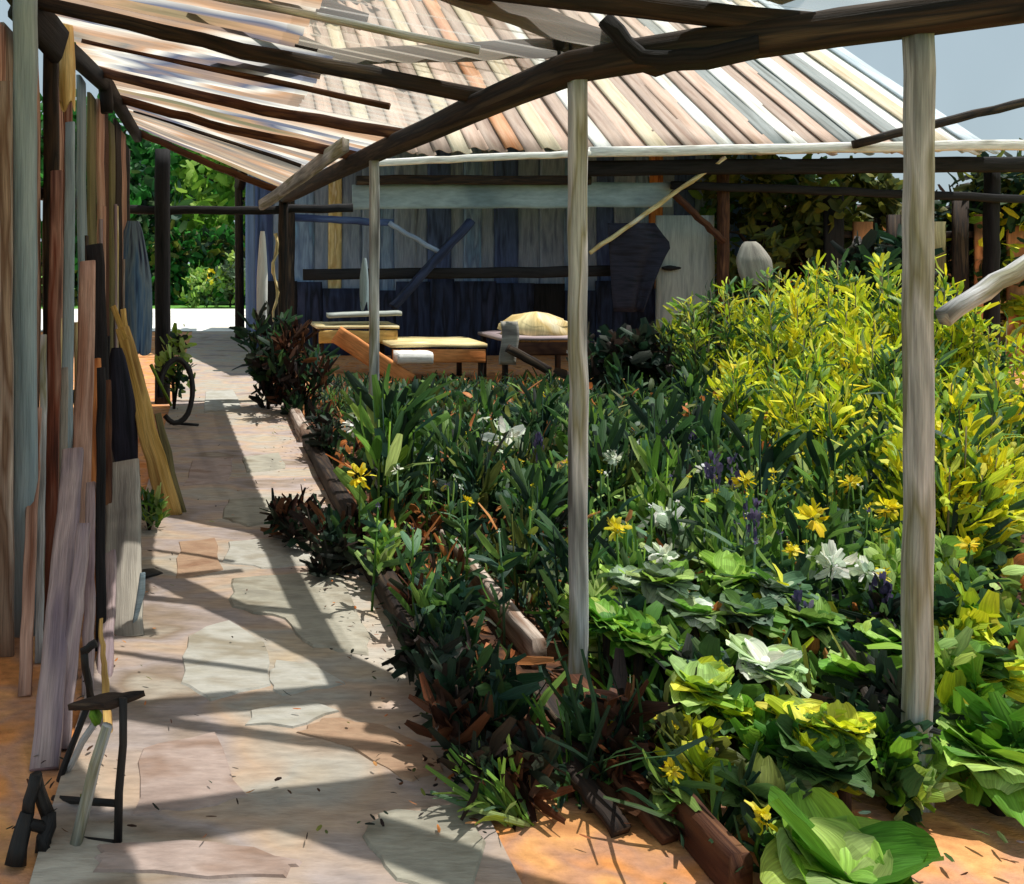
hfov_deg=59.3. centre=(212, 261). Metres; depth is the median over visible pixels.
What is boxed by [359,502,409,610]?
flower
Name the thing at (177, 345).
wall weed
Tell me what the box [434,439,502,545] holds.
leafy stalk
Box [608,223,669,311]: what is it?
hanging tarpaulin
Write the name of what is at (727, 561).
cabbage
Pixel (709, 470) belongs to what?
purple flower spike
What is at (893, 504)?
yellow flower
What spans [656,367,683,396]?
leafy stalk
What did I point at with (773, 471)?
yellow flower
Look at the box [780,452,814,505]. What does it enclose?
flower
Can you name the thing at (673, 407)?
leafy stalk
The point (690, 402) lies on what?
leafy stalk
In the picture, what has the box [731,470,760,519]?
yellow flower
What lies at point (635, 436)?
leafy stalk
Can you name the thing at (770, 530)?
leafy stalk
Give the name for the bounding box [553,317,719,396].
dark shrub
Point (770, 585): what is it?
cabbage
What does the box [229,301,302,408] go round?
dark fern
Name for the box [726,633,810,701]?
cabbage
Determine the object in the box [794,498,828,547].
yellow flower
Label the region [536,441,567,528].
leafy stalk
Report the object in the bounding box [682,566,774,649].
leafy clump
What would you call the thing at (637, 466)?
leafy stalk
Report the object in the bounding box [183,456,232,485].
flagstone
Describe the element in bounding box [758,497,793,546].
leafy stalk
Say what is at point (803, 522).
leafy stalk
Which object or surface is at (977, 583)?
yellow flower
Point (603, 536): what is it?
flower
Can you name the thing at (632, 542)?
leafy stalk
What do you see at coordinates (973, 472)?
yellow bush
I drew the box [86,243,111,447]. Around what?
leaning board
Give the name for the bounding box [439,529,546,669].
edging plank
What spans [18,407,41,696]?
leaning lath
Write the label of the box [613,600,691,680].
leafy clump
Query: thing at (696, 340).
yellow bush
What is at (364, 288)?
hanging rag
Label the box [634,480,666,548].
leafy stalk
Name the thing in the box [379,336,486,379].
potting bench
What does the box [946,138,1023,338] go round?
back tree
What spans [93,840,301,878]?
flagstone
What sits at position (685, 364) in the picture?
leafy stalk
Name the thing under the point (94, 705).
folding stool
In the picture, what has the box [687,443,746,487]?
leafy stalk
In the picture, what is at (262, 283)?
hanging cloth
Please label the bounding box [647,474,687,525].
flower
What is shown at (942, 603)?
cabbage
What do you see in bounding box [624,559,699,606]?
cabbage
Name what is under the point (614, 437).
leafy stalk
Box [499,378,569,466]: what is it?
leafy stalk
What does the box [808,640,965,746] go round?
edge clump
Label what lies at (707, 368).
leafy stalk
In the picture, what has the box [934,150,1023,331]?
back tree
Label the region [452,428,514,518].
leafy stalk
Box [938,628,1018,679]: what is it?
cabbage
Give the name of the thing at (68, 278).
leaning board
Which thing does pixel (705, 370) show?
leafy stalk
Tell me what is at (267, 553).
flagstone
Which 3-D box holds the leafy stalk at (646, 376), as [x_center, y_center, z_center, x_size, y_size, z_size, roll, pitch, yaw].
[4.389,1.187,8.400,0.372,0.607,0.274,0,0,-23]
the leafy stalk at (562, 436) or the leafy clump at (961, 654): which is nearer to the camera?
the leafy clump at (961, 654)
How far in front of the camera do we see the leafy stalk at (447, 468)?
4.65 m
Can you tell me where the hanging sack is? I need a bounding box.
[59,23,75,111]
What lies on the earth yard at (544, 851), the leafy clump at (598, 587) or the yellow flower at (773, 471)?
the leafy clump at (598, 587)
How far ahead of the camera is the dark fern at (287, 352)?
7.76 m
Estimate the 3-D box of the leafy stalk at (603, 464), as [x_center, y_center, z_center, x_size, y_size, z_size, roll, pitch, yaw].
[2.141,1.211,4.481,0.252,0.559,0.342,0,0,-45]
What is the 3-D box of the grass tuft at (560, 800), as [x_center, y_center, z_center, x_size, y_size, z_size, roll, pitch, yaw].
[1.024,1.347,2.291,0.497,0.310,0.313,0,0,0]
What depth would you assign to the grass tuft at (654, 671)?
2.67 m
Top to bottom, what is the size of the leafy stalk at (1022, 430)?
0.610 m
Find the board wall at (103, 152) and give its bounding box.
[0,22,129,478]
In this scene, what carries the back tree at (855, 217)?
on the earth yard at (544, 851)
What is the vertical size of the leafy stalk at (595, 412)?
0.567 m
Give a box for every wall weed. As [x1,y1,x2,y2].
[141,483,170,529]
[154,323,196,408]
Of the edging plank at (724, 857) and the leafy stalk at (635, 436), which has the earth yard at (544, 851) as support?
the edging plank at (724, 857)
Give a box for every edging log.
[283,398,311,442]
[302,434,361,525]
[359,535,433,675]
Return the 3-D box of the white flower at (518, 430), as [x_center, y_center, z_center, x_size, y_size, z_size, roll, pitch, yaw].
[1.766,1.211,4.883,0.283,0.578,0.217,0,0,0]
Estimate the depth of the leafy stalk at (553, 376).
9.39 m
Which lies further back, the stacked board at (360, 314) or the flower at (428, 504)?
the stacked board at (360, 314)
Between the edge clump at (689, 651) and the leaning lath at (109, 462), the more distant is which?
the leaning lath at (109, 462)
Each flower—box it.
[337,414,367,478]
[347,462,383,561]
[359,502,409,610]
[383,465,414,544]
[388,526,439,616]
[401,450,419,504]
[413,457,446,542]
[424,482,464,570]
[438,484,478,570]
[441,475,475,544]
[445,494,495,604]
[468,411,490,452]
[469,529,528,645]
[481,416,527,464]
[493,449,506,511]
[496,438,517,468]
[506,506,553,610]
[516,483,548,549]
[540,458,567,525]
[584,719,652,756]
[588,512,615,577]
[591,469,606,548]
[595,450,628,512]
[596,471,635,552]
[596,515,631,566]
[611,521,649,567]
[628,731,724,848]
[629,503,663,556]
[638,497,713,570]
[644,542,678,604]
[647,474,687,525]
[656,500,696,560]
[668,472,710,526]
[669,720,718,756]
[674,498,714,572]
[687,489,739,527]
[693,475,730,508]
[694,463,729,494]
[703,521,769,566]
[728,511,759,565]
[730,512,787,569]
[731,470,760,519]
[733,795,779,873]
[738,537,758,596]
[742,517,772,571]
[745,492,767,537]
[751,529,797,575]
[759,477,788,532]
[760,468,781,513]
[770,541,828,584]
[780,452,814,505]
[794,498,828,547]
[798,540,826,592]
[806,540,861,630]
[835,475,864,524]
[836,555,884,637]
[837,474,878,520]
[842,567,891,613]
[847,507,902,547]
[848,505,874,541]
[853,527,881,571]
[855,502,888,542]
[857,483,885,530]
[858,495,902,526]
[900,558,941,580]
[942,489,1001,586]
[943,535,1010,593]
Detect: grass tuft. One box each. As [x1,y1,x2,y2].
[425,734,533,827]
[475,693,674,809]
[544,649,707,809]
[590,653,658,704]
[603,720,788,854]
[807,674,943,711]
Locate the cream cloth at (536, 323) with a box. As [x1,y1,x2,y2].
[497,311,567,341]
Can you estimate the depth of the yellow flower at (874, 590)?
2.99 m
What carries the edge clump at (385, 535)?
on the border soil at (488, 632)
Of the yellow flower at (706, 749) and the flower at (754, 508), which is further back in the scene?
the flower at (754, 508)
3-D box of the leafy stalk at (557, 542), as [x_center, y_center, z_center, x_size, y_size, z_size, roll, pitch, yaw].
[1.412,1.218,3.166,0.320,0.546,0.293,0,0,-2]
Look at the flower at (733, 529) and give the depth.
3.42 m
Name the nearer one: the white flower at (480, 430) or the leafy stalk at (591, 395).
the white flower at (480, 430)
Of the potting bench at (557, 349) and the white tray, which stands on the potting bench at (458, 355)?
the white tray
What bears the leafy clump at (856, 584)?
on the garden soil at (552, 652)
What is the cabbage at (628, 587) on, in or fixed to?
on the garden soil at (552, 652)
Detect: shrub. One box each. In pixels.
[177,260,224,307]
[209,250,244,306]
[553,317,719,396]
[819,223,958,341]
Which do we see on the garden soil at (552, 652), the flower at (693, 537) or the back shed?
the flower at (693, 537)
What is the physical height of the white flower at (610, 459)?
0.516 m
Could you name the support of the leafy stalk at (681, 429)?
on the garden soil at (552, 652)
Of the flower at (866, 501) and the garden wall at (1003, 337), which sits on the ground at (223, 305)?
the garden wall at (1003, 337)
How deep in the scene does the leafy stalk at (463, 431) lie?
5.13 m
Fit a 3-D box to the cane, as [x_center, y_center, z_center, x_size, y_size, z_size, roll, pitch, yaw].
[-0.364,1.383,2.742,0.032,0.247,0.332,0,0,-13]
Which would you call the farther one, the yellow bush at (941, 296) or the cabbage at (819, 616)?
the yellow bush at (941, 296)
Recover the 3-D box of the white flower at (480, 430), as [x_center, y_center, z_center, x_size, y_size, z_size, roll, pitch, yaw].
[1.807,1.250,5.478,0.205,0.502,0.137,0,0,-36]
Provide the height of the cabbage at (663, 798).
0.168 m
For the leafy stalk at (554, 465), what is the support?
on the garden soil at (552, 652)
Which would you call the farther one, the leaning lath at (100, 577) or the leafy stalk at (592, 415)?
the leafy stalk at (592, 415)
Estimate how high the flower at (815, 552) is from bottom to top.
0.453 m
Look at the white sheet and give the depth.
9.84 m
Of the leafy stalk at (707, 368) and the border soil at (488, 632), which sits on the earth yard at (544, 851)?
the border soil at (488, 632)
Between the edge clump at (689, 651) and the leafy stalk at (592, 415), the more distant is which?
the leafy stalk at (592, 415)
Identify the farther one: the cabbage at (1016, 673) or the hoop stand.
the cabbage at (1016, 673)
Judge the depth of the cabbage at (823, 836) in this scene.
1.89 m
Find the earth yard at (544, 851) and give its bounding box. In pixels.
[0,331,1023,883]
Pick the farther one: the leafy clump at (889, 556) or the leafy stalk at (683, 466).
the leafy stalk at (683, 466)
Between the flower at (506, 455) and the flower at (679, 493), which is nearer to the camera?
the flower at (679, 493)
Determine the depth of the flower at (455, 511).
3.94 m
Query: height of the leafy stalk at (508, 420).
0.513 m
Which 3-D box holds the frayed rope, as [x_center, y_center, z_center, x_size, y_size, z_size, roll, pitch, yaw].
[0.664,0.163,8.720,0.089,0.948,0.048,0,0,0]
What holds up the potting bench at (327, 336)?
on the earth yard at (544, 851)
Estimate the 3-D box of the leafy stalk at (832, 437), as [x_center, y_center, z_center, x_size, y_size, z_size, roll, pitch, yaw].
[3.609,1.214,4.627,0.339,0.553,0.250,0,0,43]
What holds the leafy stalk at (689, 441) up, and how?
on the garden soil at (552, 652)
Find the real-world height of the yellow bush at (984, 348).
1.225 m
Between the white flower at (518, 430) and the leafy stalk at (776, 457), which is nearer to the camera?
the leafy stalk at (776, 457)
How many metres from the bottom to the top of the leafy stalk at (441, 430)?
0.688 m
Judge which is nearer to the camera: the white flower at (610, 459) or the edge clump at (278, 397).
the white flower at (610, 459)
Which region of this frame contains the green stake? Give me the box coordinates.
[149,364,171,405]
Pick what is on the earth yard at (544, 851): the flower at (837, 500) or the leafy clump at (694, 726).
the leafy clump at (694, 726)
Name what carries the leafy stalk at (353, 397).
on the garden soil at (552, 652)
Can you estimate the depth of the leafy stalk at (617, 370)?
7.22 m
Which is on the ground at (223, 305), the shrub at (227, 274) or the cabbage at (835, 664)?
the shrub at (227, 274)
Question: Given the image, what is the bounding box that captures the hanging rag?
[360,258,368,310]
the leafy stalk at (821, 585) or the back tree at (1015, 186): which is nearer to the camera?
the leafy stalk at (821, 585)
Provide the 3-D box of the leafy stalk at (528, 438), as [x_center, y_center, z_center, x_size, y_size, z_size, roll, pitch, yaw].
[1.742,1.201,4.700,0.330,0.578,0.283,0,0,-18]
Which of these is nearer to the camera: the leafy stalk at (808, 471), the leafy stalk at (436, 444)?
the leafy stalk at (808, 471)
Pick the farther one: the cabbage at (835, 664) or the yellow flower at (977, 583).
the yellow flower at (977, 583)
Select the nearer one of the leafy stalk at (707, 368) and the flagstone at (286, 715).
the flagstone at (286, 715)
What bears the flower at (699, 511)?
on the garden soil at (552, 652)
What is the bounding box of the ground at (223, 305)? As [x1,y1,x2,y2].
[41,264,1003,346]
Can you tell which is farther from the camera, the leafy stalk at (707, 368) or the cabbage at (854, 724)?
the leafy stalk at (707, 368)
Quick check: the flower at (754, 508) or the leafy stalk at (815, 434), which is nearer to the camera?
the flower at (754, 508)
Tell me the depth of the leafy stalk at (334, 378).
9.01 m
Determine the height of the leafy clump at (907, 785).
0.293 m
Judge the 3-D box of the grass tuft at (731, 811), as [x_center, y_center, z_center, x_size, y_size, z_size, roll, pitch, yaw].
[1.269,1.388,2.147,0.399,0.228,0.374,0,0,36]
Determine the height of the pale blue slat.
0.201 m
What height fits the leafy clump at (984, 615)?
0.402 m
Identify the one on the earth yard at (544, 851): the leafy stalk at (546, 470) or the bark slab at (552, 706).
the bark slab at (552, 706)
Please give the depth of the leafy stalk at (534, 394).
5.99 m
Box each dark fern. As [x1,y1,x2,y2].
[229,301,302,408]
[255,317,343,416]
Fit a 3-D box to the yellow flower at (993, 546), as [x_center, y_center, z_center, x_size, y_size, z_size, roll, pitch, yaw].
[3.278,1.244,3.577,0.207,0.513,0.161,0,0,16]
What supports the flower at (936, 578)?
on the garden soil at (552, 652)
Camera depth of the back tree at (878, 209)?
12.53 m
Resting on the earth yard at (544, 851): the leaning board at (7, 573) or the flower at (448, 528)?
the leaning board at (7, 573)
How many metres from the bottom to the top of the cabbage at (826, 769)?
0.278 m
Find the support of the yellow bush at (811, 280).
on the garden soil at (552, 652)
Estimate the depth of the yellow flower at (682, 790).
2.15 m
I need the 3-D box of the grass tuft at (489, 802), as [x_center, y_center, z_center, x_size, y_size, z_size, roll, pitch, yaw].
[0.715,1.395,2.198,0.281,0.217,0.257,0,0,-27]
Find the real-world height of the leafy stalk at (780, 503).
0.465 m
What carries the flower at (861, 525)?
on the garden soil at (552, 652)
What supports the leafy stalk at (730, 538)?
on the garden soil at (552, 652)
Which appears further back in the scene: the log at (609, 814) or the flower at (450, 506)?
the flower at (450, 506)
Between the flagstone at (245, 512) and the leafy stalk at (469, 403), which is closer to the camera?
the flagstone at (245, 512)
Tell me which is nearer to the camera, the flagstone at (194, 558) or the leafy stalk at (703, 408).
the flagstone at (194, 558)
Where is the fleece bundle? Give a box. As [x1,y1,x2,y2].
[736,241,773,284]
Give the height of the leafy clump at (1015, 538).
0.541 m
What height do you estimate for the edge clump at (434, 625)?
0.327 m
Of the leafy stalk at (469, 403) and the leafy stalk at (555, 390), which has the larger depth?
the leafy stalk at (555, 390)
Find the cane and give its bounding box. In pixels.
[98,618,112,732]
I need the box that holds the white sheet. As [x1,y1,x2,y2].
[499,321,518,364]
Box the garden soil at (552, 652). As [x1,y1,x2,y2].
[315,380,1023,696]
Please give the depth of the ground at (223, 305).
28.15 m
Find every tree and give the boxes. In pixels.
[40,93,196,277]
[96,129,234,290]
[164,143,245,288]
[688,154,854,355]
[764,154,873,313]
[815,155,902,287]
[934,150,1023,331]
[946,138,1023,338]
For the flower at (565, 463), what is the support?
on the garden soil at (552, 652)
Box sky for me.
[0,0,1023,263]
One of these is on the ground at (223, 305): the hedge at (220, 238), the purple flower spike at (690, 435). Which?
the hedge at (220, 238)
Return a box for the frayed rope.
[271,233,279,321]
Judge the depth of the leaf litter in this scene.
2.26 m
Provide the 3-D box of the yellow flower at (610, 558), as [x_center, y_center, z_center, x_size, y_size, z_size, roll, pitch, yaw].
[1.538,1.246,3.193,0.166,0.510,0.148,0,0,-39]
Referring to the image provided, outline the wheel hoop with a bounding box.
[157,356,198,425]
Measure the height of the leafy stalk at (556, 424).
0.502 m
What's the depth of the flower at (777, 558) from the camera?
3.35 m
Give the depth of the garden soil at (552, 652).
3.32 m
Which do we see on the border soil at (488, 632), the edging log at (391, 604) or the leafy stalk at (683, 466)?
the edging log at (391, 604)
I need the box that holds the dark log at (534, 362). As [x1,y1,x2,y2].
[505,344,551,373]
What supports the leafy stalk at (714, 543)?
on the garden soil at (552, 652)
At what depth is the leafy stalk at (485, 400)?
5.91 m
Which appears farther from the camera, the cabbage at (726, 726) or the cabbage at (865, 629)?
the cabbage at (865, 629)
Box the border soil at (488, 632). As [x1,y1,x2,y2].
[304,392,561,739]
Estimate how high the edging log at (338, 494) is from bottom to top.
0.116 m
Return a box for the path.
[30,331,521,883]
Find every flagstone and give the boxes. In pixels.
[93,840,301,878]
[132,732,247,816]
[176,538,222,577]
[181,620,270,700]
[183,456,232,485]
[204,390,240,412]
[222,495,307,526]
[222,538,318,568]
[228,571,370,655]
[242,452,285,472]
[245,702,338,727]
[269,660,344,695]
[296,717,442,781]
[362,804,485,883]
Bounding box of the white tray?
[393,350,432,363]
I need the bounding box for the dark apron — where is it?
[109,348,137,461]
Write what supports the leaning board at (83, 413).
on the earth yard at (544, 851)
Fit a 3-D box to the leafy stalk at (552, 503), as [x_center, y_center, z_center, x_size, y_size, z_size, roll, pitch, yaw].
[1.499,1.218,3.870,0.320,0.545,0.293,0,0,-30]
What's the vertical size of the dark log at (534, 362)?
0.351 m
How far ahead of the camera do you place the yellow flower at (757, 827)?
1.98 m
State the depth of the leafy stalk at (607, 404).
6.50 m
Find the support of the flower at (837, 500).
on the garden soil at (552, 652)
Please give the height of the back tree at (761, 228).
3.570 m
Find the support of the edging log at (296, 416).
on the border soil at (488, 632)
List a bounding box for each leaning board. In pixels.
[0,81,14,656]
[29,447,83,771]
[44,170,63,622]
[61,523,90,749]
[62,121,74,447]
[73,260,95,522]
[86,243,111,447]
[91,358,100,590]
[105,458,143,635]
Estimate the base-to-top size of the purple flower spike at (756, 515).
0.558 m
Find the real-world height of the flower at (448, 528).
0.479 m
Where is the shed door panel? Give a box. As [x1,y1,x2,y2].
[655,215,714,357]
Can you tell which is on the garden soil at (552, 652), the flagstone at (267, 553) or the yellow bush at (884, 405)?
the yellow bush at (884, 405)
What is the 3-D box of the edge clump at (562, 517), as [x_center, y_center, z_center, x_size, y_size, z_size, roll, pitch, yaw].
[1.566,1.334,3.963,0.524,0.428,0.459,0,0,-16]
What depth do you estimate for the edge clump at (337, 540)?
3.88 m
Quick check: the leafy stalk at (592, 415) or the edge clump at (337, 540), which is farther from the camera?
the leafy stalk at (592, 415)
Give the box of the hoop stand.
[4,771,56,866]
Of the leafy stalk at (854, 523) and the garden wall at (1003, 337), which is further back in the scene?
the garden wall at (1003, 337)
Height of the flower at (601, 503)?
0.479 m
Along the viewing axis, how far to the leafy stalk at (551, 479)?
3.87 m
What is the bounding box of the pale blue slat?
[133,572,144,622]
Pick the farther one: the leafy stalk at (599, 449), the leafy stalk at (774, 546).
the leafy stalk at (599, 449)
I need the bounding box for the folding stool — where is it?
[51,639,144,845]
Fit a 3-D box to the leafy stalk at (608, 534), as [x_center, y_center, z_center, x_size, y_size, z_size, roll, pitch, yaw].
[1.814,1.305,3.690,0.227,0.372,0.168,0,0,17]
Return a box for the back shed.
[245,0,1023,365]
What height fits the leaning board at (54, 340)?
1.978 m
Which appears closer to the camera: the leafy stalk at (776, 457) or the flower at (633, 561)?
the flower at (633, 561)
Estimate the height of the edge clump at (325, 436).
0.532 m
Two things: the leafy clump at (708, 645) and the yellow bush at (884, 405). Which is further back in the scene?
the yellow bush at (884, 405)
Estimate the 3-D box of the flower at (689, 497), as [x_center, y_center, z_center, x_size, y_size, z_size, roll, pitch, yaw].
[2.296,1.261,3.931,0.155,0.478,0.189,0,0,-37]
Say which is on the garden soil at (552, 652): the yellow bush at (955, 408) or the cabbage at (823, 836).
the yellow bush at (955, 408)
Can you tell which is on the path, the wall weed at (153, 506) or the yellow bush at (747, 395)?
the wall weed at (153, 506)
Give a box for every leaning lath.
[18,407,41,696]
[35,334,46,663]
[59,367,68,481]
[82,481,95,696]
[95,367,106,650]
[97,549,116,676]
[105,380,112,504]
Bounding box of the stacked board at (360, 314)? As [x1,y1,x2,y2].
[326,310,401,317]
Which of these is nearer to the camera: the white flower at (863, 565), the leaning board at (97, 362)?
the white flower at (863, 565)
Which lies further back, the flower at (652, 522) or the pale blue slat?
the flower at (652, 522)
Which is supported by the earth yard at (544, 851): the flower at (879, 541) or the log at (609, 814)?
the log at (609, 814)
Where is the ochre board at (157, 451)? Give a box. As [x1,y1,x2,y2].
[111,305,186,514]
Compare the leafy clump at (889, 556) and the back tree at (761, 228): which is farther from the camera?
the back tree at (761, 228)
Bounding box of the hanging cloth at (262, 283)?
[257,231,267,318]
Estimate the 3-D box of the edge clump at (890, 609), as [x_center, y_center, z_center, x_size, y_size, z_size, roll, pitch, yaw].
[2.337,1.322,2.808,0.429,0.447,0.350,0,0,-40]
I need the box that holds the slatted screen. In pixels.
[823,195,1023,364]
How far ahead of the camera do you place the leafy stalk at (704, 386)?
6.97 m
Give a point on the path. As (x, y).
(270, 815)
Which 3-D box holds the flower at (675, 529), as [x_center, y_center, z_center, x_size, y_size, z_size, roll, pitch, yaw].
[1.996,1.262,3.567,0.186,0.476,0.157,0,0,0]
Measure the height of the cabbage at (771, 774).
0.216 m
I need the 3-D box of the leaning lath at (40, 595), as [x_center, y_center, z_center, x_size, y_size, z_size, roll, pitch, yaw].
[-0.718,0.920,3.436,0.038,1.170,0.783,0,0,-10]
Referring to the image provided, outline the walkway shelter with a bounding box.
[6,0,1023,812]
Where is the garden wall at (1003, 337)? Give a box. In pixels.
[763,205,1005,344]
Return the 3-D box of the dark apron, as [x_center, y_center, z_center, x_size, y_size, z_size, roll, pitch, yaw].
[-0.552,0.918,4.951,0.195,0.796,0.116,0,0,-7]
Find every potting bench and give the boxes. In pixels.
[310,321,398,358]
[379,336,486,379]
[478,331,587,383]
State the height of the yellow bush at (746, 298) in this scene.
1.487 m
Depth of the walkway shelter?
3.28 m
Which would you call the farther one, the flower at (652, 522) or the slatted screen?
the slatted screen
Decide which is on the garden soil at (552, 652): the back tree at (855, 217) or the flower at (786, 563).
the flower at (786, 563)
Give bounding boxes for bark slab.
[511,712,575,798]
[531,681,563,734]
[597,753,678,844]
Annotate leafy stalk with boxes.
[331,375,342,392]
[333,392,435,524]
[340,372,420,516]
[341,378,368,416]
[344,370,442,530]
[346,364,456,524]
[354,376,391,405]
[360,372,368,381]
[397,376,424,402]
[414,405,466,522]
[418,372,440,425]
[420,435,451,495]
[433,429,498,504]
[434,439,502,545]
[436,428,497,502]
[441,418,478,479]
[441,421,468,477]
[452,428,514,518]
[452,467,507,517]
[455,395,472,417]
[465,431,514,518]
[478,379,518,430]
[486,495,553,608]
[490,463,535,521]
[493,467,567,570]
[497,409,543,467]
[498,419,548,485]
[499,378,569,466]
[503,456,567,549]
[515,396,552,462]
[527,388,563,426]
[530,507,622,630]
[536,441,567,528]
[539,396,567,463]
[539,459,567,480]
[544,368,557,387]
[544,402,591,458]
[552,382,558,392]
[554,406,605,446]
[560,415,635,510]
[562,398,610,485]
[565,384,595,433]
[588,432,646,510]
[588,434,629,511]
[588,443,626,520]
[588,506,644,563]
[588,541,602,576]
[598,397,638,446]
[598,417,650,450]
[603,399,622,421]
[604,352,648,409]
[605,409,682,530]
[611,520,651,566]
[615,541,655,612]
[620,368,647,403]
[622,387,691,439]
[623,454,687,530]
[626,372,681,426]
[626,396,708,515]
[628,434,707,521]
[634,426,681,482]
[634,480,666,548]
[646,438,693,528]
[648,432,712,493]
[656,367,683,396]
[664,397,693,424]
[667,362,716,413]
[670,346,705,390]
[670,392,725,450]
[671,402,754,492]
[675,372,707,410]
[680,503,738,568]
[681,417,726,456]
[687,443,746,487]
[691,391,733,447]
[692,514,743,570]
[699,530,733,586]
[700,412,805,515]
[702,351,742,377]
[703,366,719,378]
[717,425,758,494]
[730,518,794,567]
[733,489,788,546]
[750,475,801,526]
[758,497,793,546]
[767,494,866,570]
[780,426,845,518]
[784,563,828,595]
[785,501,841,546]
[786,414,899,519]
[786,532,827,569]
[810,393,876,439]
[812,423,824,437]
[817,428,864,491]
[822,495,895,555]
[831,509,890,555]
[868,522,935,588]
[936,491,1007,569]
[998,408,1023,445]
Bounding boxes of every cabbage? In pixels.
[589,597,639,685]
[599,564,650,604]
[606,607,679,699]
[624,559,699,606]
[645,638,684,663]
[646,767,700,823]
[656,588,731,640]
[665,654,743,718]
[695,549,759,594]
[705,699,754,749]
[712,752,812,832]
[718,588,789,638]
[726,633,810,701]
[748,782,943,883]
[750,566,818,608]
[754,694,843,744]
[759,714,874,797]
[777,592,849,659]
[803,700,876,811]
[818,649,901,700]
[850,617,901,654]
[933,601,978,627]
[936,705,1023,826]
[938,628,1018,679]
[957,655,1023,702]
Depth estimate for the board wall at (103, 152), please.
5.83 m
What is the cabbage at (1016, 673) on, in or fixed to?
on the earth yard at (544, 851)
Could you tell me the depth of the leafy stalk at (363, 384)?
6.95 m
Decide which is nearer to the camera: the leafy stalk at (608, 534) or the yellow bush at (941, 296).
the leafy stalk at (608, 534)
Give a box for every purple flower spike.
[526,431,543,465]
[688,430,696,458]
[691,450,723,516]
[718,453,759,504]
[723,498,769,568]
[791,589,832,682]
[860,571,897,620]
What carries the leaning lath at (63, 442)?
on the earth yard at (544, 851)
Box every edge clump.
[259,484,330,552]
[266,366,298,408]
[288,500,372,579]
[301,401,347,460]
[354,513,435,586]
[381,602,485,690]
[387,561,493,640]
[404,672,581,830]
[411,621,549,728]
[482,498,567,570]
[555,647,678,815]
[632,633,776,740]
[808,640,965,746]
[839,572,942,637]
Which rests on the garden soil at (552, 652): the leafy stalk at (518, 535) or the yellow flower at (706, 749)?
the leafy stalk at (518, 535)
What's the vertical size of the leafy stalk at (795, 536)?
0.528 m
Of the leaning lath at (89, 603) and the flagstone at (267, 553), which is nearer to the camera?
the leaning lath at (89, 603)
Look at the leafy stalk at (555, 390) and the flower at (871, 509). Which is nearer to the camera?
the flower at (871, 509)
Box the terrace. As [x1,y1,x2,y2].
[41,309,245,330]
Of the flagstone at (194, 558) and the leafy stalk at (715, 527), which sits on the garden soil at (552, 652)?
the leafy stalk at (715, 527)
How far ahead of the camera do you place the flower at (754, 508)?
3.65 m
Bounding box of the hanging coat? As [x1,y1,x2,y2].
[123,221,152,355]
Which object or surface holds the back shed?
on the ground at (223, 305)
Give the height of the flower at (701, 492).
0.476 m
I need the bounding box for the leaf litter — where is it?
[6,385,1023,883]
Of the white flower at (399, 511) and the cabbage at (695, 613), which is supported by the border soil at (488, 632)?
the white flower at (399, 511)
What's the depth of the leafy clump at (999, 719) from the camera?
2.26 m
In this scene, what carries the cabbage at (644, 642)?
on the garden soil at (552, 652)
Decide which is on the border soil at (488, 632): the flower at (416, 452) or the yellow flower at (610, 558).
the flower at (416, 452)
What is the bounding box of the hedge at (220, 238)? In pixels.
[41,219,245,304]
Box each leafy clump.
[557,569,645,673]
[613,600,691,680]
[643,704,747,811]
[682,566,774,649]
[686,634,772,754]
[703,487,771,571]
[720,694,861,797]
[741,563,827,658]
[787,547,874,609]
[828,618,935,690]
[844,689,969,827]
[855,538,934,608]
[864,625,1010,707]
[866,490,957,545]
[876,508,983,596]
[933,582,1004,647]
[933,673,1023,806]
[946,772,986,806]
[980,591,1023,704]
[984,485,1023,590]
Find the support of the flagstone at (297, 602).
on the earth yard at (544, 851)
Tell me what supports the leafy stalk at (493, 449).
on the garden soil at (552, 652)
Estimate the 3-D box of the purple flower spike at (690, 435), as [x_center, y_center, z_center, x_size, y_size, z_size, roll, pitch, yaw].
[2.696,1.220,4.612,0.200,0.561,0.177,0,0,0]
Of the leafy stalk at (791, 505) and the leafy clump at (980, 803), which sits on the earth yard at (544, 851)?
the leafy clump at (980, 803)
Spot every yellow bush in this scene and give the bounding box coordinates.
[651,277,759,387]
[703,344,825,476]
[709,266,826,388]
[718,280,894,398]
[751,250,872,368]
[756,369,902,506]
[782,306,962,410]
[793,248,901,395]
[822,411,982,512]
[854,397,1023,592]
[856,254,991,387]
[858,369,1023,510]
[934,302,1023,423]
[940,356,1023,485]
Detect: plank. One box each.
[331,326,414,387]
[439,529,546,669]
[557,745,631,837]
[566,674,752,883]
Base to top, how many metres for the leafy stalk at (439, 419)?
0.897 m
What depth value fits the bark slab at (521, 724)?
2.48 m
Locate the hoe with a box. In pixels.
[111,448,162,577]
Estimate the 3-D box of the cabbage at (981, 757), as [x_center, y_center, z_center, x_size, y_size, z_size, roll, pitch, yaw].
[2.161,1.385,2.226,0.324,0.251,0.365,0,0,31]

